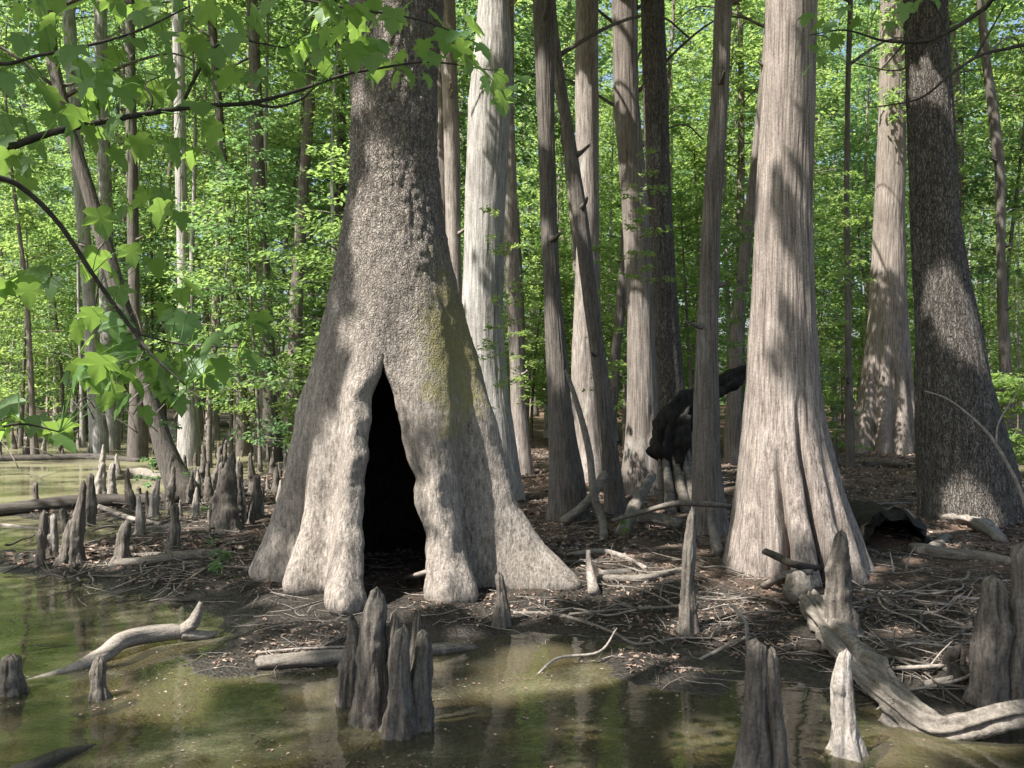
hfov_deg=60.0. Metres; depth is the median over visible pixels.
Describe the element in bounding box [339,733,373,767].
fallen branch
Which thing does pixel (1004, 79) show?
tall tree
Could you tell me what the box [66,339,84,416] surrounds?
bare sapling
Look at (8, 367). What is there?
tall tree
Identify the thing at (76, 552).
cypress knee
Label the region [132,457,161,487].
seedling
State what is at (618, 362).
sapling
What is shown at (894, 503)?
fallen branch
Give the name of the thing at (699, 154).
understory tree
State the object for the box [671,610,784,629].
dead branch
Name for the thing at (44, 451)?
bare sapling
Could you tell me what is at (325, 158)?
tall tree
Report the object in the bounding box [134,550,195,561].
dead branch
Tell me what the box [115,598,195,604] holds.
fallen branch
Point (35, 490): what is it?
cypress knee
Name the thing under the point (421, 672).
cypress knee
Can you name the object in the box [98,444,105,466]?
cypress knee
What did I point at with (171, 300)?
understory tree
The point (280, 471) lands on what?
cypress knee
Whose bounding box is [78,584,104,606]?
dead branch
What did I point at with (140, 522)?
cypress knee
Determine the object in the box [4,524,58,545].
dead branch
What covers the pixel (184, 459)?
cypress knee
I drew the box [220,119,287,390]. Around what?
tall tree
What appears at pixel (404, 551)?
leaf litter
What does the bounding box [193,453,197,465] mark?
cypress knee
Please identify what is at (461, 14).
tall tree
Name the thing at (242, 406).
understory tree
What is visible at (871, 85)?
tall tree
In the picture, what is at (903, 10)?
maple tree
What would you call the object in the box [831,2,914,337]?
tall tree
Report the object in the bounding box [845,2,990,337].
tall tree
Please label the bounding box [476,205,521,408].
sapling
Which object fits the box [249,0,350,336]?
tall tree
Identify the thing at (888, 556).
dead branch
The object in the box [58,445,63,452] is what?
cypress knee
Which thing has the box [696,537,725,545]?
dead branch
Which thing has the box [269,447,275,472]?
cypress knee
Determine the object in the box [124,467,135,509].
cypress knee
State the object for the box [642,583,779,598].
dead branch
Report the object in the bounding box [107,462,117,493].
cypress knee
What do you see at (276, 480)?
cypress knee
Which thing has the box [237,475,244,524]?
cypress knee
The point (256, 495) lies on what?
cypress knee
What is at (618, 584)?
dead branch
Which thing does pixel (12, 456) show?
bare sapling
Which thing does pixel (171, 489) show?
cypress knee
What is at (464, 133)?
tall tree
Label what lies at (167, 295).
understory tree
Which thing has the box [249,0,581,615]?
hollow tree
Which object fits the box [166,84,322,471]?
understory tree
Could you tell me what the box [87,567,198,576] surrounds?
dead branch
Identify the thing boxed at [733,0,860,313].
tall tree
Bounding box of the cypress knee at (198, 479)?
[195,468,201,492]
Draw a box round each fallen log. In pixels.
[0,453,142,461]
[0,494,177,515]
[9,743,97,767]
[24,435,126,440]
[25,601,217,683]
[113,549,222,566]
[115,468,162,481]
[219,421,228,426]
[255,643,478,669]
[634,512,682,528]
[798,584,1023,743]
[863,461,909,467]
[908,542,1010,563]
[939,513,1008,542]
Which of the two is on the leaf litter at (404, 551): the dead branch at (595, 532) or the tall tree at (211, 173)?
the dead branch at (595, 532)
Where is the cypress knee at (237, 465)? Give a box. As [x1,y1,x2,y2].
[236,461,239,475]
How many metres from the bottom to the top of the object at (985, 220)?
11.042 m
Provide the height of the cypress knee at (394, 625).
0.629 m
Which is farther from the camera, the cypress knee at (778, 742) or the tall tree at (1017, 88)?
the tall tree at (1017, 88)
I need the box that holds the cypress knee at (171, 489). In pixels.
[163,465,176,509]
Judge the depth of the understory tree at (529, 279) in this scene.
28.66 m
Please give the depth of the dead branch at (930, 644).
5.21 m
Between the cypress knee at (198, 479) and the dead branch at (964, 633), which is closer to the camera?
the dead branch at (964, 633)
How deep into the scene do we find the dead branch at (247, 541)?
8.31 m
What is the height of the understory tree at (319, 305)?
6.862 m
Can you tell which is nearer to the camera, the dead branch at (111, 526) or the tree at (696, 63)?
the dead branch at (111, 526)
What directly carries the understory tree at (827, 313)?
on the ground
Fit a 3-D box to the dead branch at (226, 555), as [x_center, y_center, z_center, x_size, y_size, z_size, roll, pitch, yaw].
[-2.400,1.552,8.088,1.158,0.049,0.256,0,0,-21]
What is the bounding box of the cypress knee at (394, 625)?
[386,613,399,688]
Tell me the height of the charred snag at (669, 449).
2.037 m
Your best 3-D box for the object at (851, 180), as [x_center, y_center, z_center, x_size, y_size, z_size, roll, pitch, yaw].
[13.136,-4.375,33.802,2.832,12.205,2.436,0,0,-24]
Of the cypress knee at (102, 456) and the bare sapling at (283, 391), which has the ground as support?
the bare sapling at (283, 391)
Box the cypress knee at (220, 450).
[211,446,222,485]
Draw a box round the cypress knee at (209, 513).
[207,506,211,523]
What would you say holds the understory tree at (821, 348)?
on the ground
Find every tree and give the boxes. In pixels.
[0,0,68,313]
[0,0,114,428]
[0,0,145,435]
[0,0,200,501]
[0,0,534,453]
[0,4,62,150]
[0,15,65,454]
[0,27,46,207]
[0,69,47,420]
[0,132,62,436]
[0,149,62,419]
[0,150,70,350]
[0,201,83,446]
[0,212,99,417]
[0,258,20,400]
[0,295,54,437]
[1,105,48,397]
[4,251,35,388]
[6,74,95,421]
[26,276,154,424]
[27,223,99,435]
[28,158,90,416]
[29,76,112,419]
[32,0,196,429]
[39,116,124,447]
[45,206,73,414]
[55,3,170,424]
[62,0,108,452]
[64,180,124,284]
[67,217,219,401]
[69,186,176,441]
[73,16,169,344]
[93,0,124,449]
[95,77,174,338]
[110,2,239,429]
[112,0,235,420]
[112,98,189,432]
[115,0,318,440]
[118,297,201,409]
[125,0,193,458]
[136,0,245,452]
[137,0,277,432]
[144,1,250,421]
[144,181,303,467]
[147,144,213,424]
[161,0,283,455]
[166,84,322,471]
[168,0,200,466]
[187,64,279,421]
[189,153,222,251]
[190,0,317,431]
[194,227,289,454]
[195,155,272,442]
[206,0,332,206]
[212,0,349,323]
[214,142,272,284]
[218,303,319,445]
[219,337,286,416]
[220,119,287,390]
[240,0,282,462]
[242,140,349,405]
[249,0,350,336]
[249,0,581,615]
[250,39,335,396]
[251,1,347,361]
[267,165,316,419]
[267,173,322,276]
[274,94,329,373]
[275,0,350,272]
[280,303,324,382]
[283,0,339,453]
[286,245,331,366]
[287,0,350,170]
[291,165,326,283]
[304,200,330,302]
[307,95,349,331]
[313,1,519,267]
[437,48,445,228]
[440,0,463,300]
[455,0,504,273]
[455,0,608,305]
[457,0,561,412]
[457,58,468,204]
[458,10,533,334]
[460,0,564,403]
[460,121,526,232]
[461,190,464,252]
[461,248,509,394]
[462,0,525,502]
[503,16,570,416]
[503,234,607,373]
[503,289,544,398]
[504,0,533,474]
[504,249,573,438]
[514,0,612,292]
[514,0,620,393]
[514,0,749,427]
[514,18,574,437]
[516,0,614,355]
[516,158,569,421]
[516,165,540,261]
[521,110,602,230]
[524,248,624,425]
[529,217,615,382]
[533,0,591,523]
[537,178,724,452]
[539,20,615,290]
[554,0,688,514]
[558,188,626,388]
[563,67,621,331]
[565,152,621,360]
[565,222,724,397]
[571,0,601,481]
[598,18,689,333]
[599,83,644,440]
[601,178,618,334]
[601,183,752,435]
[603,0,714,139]
[604,74,643,389]
[612,0,658,495]
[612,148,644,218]
[612,243,725,387]
[615,43,696,314]
[616,67,703,343]
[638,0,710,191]
[641,0,691,486]
[641,0,844,412]
[665,0,752,364]
[668,29,745,339]
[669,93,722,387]
[670,137,751,381]
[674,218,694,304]
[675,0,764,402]
[675,5,840,464]
[686,1,764,355]
[687,0,741,537]
[701,0,879,300]
[719,302,844,430]
[720,0,820,338]
[720,177,844,442]
[722,0,875,586]
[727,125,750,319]
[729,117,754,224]
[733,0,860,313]
[795,0,1023,108]
[813,29,873,391]
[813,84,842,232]
[813,229,870,400]
[814,181,914,362]
[815,76,907,417]
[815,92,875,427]
[816,0,914,341]
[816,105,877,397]
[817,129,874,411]
[820,281,858,414]
[822,322,863,427]
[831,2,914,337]
[843,0,914,454]
[844,0,903,468]
[844,29,909,316]
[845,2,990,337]
[850,0,1023,286]
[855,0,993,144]
[863,284,914,378]
[903,0,1023,526]
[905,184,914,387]
[906,135,914,353]
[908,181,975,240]
[910,245,1023,381]
[912,202,1014,370]
[950,0,1023,267]
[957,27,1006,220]
[963,84,994,315]
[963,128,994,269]
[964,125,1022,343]
[965,69,1023,371]
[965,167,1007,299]
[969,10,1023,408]
[975,48,1023,406]
[976,259,1023,427]
[977,0,1022,445]
[977,47,1023,346]
[981,316,1016,391]
[986,270,1023,415]
[986,283,1023,389]
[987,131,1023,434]
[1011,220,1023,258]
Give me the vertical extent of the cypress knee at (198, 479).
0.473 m
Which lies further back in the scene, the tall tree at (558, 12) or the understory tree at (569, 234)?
the tall tree at (558, 12)
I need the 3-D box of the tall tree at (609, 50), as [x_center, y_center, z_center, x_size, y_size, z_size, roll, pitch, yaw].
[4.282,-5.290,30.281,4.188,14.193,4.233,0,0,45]
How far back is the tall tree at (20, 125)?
20.93 m
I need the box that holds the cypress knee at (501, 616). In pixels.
[491,570,511,628]
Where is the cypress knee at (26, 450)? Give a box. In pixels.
[24,435,29,453]
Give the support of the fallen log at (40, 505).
on the ground
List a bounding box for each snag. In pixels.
[645,364,746,513]
[676,507,699,636]
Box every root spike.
[586,550,599,595]
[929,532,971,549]
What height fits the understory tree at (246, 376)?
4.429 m
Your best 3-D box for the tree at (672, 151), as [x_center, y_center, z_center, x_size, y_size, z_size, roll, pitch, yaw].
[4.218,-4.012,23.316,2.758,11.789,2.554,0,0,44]
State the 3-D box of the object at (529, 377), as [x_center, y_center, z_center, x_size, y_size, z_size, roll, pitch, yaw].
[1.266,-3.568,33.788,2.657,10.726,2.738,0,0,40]
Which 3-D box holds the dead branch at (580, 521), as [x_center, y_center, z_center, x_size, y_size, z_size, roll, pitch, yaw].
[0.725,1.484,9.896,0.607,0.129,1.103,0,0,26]
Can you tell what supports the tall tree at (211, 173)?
on the ground
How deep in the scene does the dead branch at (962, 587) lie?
6.87 m
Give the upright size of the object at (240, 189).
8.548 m
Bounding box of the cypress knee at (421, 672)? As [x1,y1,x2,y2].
[410,629,436,741]
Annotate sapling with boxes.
[1,441,18,468]
[26,423,80,455]
[56,322,91,408]
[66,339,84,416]
[76,234,137,389]
[76,352,94,419]
[91,232,118,398]
[103,399,142,432]
[115,341,150,404]
[125,386,188,431]
[134,309,144,333]
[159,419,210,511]
[187,390,205,423]
[268,364,296,438]
[270,363,309,443]
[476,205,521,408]
[506,229,546,407]
[581,245,626,410]
[606,146,678,283]
[718,213,753,359]
[813,170,876,356]
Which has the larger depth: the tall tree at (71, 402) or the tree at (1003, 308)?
the tall tree at (71, 402)
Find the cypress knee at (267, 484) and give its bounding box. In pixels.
[266,475,269,489]
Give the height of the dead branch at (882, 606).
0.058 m
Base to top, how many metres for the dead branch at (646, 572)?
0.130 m
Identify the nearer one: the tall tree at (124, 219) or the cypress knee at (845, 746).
the cypress knee at (845, 746)
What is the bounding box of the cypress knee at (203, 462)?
[199,444,206,484]
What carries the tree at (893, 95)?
on the ground
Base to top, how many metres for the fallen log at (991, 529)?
0.203 m
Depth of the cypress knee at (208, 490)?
12.31 m
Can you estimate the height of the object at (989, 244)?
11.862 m
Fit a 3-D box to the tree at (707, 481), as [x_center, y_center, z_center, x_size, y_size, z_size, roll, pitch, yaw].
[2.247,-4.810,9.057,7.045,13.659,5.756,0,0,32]
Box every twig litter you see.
[2,453,1023,702]
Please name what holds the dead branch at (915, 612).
on the ground
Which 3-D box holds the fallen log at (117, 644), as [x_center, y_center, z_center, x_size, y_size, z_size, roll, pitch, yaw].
[-2.445,1.599,5.575,0.230,0.308,1.209,0,0,40]
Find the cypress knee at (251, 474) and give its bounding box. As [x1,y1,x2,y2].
[247,452,255,492]
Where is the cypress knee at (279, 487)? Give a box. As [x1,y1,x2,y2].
[276,480,281,501]
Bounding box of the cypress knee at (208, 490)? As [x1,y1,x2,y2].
[202,461,213,501]
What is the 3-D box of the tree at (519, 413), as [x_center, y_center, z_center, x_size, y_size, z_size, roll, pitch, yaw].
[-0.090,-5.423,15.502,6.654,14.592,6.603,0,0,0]
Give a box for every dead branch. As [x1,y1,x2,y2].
[3,538,103,573]
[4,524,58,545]
[21,561,94,580]
[37,563,87,595]
[51,538,100,570]
[54,562,75,578]
[59,535,166,552]
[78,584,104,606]
[86,519,168,526]
[86,570,174,599]
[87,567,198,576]
[88,569,117,590]
[91,517,151,531]
[96,508,123,523]
[96,512,187,521]
[101,501,135,511]
[129,541,189,582]
[130,528,248,539]
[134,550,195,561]
[134,561,184,604]
[139,573,172,597]
[142,553,253,567]
[165,512,199,519]
[168,567,206,595]
[170,536,254,560]
[181,551,256,558]
[194,554,251,568]
[195,530,230,547]
[536,510,618,527]
[536,594,699,618]
[555,525,636,535]
[560,572,676,607]
[562,547,677,573]
[564,544,624,563]
[569,602,668,614]
[608,574,625,592]
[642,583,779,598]
[647,577,788,605]
[652,552,744,573]
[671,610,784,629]
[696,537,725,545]
[709,604,738,639]
[821,583,912,600]
[852,580,947,597]
[852,591,869,605]
[852,625,952,650]
[854,590,973,614]
[854,591,975,630]
[856,601,943,612]
[859,637,995,703]
[861,579,969,592]
[866,548,902,559]
[869,560,1010,579]
[869,591,905,610]
[871,627,946,670]
[876,596,956,641]
[876,646,969,709]
[886,648,946,664]
[890,640,952,670]
[891,584,938,629]
[907,595,979,614]
[918,573,981,594]
[928,585,1008,634]
[935,571,969,592]
[937,626,972,643]
[979,545,1000,552]
[999,527,1023,531]
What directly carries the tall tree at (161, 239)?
on the ground
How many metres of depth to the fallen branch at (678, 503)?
8.58 m
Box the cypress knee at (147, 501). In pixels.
[145,490,149,515]
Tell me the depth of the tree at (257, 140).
19.37 m
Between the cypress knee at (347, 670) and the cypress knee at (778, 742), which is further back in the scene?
the cypress knee at (347, 670)
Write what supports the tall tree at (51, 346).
on the ground
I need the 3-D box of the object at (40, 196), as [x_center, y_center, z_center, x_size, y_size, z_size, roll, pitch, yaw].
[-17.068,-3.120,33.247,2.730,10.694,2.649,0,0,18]
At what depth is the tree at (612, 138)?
24.25 m
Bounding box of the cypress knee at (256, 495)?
[247,473,262,519]
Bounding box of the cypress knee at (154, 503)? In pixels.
[147,477,161,518]
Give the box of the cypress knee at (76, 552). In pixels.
[68,480,87,564]
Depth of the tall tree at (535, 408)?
36.97 m
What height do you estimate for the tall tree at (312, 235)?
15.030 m
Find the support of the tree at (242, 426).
on the ground
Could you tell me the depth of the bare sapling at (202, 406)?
15.34 m
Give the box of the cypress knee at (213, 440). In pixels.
[212,433,214,447]
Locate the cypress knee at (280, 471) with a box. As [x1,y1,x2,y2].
[278,462,281,477]
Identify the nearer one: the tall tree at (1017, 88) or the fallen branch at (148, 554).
the fallen branch at (148, 554)
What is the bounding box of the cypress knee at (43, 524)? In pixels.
[38,510,51,559]
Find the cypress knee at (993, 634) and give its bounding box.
[961,574,1015,707]
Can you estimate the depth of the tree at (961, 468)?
10.15 m
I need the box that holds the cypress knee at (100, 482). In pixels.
[94,462,106,493]
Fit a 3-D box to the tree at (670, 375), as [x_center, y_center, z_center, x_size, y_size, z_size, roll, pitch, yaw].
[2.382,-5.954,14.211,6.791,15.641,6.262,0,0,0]
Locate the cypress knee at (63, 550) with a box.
[52,518,71,565]
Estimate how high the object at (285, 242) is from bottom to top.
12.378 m
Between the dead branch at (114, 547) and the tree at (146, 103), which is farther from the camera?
the tree at (146, 103)
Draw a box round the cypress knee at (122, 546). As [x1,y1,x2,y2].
[107,519,132,565]
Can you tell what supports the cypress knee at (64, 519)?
on the ground
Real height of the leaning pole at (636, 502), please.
0.532 m
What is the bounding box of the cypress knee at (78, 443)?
[76,433,80,447]
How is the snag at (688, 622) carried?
on the ground
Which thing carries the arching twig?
on the ground
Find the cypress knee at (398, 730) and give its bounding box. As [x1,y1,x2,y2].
[377,623,419,752]
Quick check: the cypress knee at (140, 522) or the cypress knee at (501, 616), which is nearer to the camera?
the cypress knee at (501, 616)
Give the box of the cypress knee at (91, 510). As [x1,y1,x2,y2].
[85,473,97,532]
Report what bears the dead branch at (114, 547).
on the ground
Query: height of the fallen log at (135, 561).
0.140 m
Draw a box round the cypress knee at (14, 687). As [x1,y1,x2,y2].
[0,653,32,705]
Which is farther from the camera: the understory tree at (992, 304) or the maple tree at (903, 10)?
the understory tree at (992, 304)
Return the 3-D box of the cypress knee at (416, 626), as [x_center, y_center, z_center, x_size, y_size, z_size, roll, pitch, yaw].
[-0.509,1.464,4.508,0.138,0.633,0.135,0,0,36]
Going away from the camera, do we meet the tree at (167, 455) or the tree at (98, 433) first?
the tree at (167, 455)
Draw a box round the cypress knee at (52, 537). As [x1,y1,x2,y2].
[46,513,58,558]
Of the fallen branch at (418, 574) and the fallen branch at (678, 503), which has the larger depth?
the fallen branch at (678, 503)
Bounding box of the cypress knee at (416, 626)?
[410,611,420,671]
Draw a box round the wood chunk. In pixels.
[782,570,812,605]
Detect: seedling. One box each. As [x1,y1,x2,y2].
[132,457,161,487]
[205,537,231,574]
[618,515,629,534]
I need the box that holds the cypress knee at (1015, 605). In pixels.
[1007,542,1023,699]
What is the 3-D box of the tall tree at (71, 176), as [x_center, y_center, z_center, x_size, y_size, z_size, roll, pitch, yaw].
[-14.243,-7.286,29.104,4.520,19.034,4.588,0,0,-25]
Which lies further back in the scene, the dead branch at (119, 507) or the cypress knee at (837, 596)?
the dead branch at (119, 507)
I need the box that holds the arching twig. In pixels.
[925,383,1023,506]
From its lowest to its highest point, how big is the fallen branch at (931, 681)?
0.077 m
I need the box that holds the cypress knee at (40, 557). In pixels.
[33,529,45,567]
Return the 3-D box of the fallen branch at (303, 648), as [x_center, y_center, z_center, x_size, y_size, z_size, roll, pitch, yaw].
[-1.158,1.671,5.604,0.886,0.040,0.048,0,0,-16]
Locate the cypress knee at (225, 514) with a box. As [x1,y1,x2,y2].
[203,450,244,533]
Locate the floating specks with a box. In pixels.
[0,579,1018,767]
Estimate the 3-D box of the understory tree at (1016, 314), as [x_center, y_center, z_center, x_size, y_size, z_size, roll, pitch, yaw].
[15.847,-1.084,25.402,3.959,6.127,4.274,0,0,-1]
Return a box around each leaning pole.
[564,370,607,539]
[614,471,656,537]
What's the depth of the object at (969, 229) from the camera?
27.94 m
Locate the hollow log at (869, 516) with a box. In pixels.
[849,500,932,547]
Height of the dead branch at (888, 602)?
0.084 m
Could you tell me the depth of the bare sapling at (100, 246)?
10.56 m
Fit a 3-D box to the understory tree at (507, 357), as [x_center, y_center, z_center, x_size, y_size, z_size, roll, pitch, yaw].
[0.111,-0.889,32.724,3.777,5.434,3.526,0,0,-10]
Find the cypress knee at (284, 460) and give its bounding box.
[283,453,286,472]
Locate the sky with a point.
(77, 11)
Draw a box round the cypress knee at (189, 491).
[185,470,193,502]
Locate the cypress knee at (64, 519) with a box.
[58,507,68,538]
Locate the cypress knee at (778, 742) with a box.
[766,646,789,767]
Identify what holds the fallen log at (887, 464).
on the ground
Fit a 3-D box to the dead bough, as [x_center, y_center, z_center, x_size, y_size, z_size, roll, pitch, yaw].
[3.105,1.519,6.863,0.591,0.306,1.693,0,0,39]
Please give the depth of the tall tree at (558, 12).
41.37 m
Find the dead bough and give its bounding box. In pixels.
[853,548,937,611]
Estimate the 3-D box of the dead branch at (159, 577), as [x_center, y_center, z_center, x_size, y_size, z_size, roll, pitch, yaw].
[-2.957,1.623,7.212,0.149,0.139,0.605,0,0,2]
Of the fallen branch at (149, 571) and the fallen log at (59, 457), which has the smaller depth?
the fallen branch at (149, 571)
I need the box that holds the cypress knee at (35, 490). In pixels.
[33,481,38,498]
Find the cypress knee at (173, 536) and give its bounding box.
[164,503,180,550]
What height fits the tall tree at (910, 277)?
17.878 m
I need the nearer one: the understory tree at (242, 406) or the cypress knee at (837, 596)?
the cypress knee at (837, 596)
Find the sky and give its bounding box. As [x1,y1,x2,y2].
[0,0,1023,384]
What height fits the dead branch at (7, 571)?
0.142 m
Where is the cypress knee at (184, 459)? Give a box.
[183,454,188,470]
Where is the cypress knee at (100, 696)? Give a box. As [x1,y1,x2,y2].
[84,654,112,711]
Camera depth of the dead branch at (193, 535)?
9.05 m
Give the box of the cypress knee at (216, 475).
[213,454,222,494]
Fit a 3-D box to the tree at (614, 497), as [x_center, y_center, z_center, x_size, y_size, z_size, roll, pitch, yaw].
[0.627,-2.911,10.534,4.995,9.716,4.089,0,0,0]
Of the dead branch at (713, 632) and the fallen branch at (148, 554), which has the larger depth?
the fallen branch at (148, 554)
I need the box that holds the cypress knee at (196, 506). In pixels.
[191,487,199,518]
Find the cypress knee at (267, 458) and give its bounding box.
[265,444,270,464]
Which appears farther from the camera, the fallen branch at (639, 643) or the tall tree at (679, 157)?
the tall tree at (679, 157)
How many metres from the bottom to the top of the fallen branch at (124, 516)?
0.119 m
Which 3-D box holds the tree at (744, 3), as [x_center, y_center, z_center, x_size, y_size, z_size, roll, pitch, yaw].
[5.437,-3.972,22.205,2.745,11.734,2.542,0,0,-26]
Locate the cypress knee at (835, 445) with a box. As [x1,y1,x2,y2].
[833,435,838,466]
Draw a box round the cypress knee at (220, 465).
[214,461,223,492]
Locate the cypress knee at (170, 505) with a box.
[167,501,171,517]
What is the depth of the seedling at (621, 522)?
8.61 m
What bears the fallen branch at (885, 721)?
on the water
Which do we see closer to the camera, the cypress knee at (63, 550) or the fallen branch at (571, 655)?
the fallen branch at (571, 655)
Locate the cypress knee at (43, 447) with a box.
[40,437,46,453]
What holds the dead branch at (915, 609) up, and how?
on the ground
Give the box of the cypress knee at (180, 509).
[179,499,183,517]
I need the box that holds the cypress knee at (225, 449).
[223,440,227,463]
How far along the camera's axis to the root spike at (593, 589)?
6.97 m
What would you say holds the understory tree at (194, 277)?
on the ground
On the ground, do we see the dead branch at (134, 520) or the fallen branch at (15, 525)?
the dead branch at (134, 520)
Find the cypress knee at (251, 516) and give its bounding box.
[247,500,255,523]
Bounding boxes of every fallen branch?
[0,523,38,530]
[97,504,161,524]
[111,562,163,589]
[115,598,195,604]
[131,550,190,556]
[256,646,344,653]
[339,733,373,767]
[403,570,426,579]
[513,604,727,645]
[535,628,617,677]
[560,470,607,525]
[570,548,647,568]
[595,567,681,582]
[599,567,635,574]
[612,500,731,522]
[699,642,730,659]
[729,603,748,642]
[760,569,813,588]
[762,548,822,571]
[877,502,916,504]
[877,713,945,757]
[909,610,972,631]
[923,675,952,685]
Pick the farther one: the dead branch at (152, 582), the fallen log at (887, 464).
the fallen log at (887, 464)
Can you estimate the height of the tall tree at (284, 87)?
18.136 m
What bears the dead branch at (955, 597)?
on the ground
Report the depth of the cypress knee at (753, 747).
3.88 m
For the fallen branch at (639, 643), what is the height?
0.078 m
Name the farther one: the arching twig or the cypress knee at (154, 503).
the cypress knee at (154, 503)
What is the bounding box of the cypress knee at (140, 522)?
[132,495,145,534]
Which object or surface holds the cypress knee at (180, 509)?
on the ground
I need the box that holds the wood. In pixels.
[0,0,1023,409]
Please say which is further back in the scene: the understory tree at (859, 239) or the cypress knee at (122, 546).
the understory tree at (859, 239)
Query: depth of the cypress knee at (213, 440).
23.41 m
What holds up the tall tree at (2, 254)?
on the ground
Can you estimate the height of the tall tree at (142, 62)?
19.361 m
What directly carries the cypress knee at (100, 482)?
on the ground
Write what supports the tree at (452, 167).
on the ground
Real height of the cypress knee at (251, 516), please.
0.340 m
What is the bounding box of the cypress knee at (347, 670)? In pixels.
[333,613,357,715]
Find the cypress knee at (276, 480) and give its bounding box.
[270,465,279,491]
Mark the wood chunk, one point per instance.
(797, 584)
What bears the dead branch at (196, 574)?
on the ground
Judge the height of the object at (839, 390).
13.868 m
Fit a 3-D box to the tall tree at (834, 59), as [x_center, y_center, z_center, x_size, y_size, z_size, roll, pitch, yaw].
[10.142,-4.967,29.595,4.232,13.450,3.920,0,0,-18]
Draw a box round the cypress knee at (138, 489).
[136,486,141,493]
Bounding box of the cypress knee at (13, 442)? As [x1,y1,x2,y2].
[10,428,17,448]
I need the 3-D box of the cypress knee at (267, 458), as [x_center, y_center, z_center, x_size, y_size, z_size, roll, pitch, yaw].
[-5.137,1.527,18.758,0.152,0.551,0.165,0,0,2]
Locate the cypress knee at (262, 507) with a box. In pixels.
[260,498,264,517]
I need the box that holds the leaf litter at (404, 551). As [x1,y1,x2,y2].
[0,438,1023,672]
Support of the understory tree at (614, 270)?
on the ground
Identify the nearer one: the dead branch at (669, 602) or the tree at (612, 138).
the dead branch at (669, 602)
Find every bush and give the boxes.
[823,398,872,450]
[991,372,1023,470]
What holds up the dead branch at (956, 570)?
on the ground
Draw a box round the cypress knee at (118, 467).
[114,453,121,473]
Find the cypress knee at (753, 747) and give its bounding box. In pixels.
[732,638,771,767]
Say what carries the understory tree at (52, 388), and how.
on the ground
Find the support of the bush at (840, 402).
on the ground
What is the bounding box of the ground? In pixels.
[0,387,1023,767]
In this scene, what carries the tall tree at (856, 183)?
on the ground
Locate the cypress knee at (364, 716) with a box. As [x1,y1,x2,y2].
[344,587,388,739]
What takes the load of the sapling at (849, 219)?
on the ground
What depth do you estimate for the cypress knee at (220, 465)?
11.02 m
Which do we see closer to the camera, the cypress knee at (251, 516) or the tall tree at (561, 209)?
the cypress knee at (251, 516)
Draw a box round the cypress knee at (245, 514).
[241,478,247,521]
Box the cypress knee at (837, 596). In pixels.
[823,529,864,637]
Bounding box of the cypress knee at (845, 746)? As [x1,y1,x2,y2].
[824,647,870,767]
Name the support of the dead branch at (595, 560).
on the ground
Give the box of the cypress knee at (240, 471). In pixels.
[238,463,242,481]
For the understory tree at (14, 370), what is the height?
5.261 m
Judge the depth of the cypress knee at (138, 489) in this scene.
12.58 m
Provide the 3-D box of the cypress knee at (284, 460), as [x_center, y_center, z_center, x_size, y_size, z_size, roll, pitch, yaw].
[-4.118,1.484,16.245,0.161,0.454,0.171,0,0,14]
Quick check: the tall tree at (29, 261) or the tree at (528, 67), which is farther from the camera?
the tall tree at (29, 261)

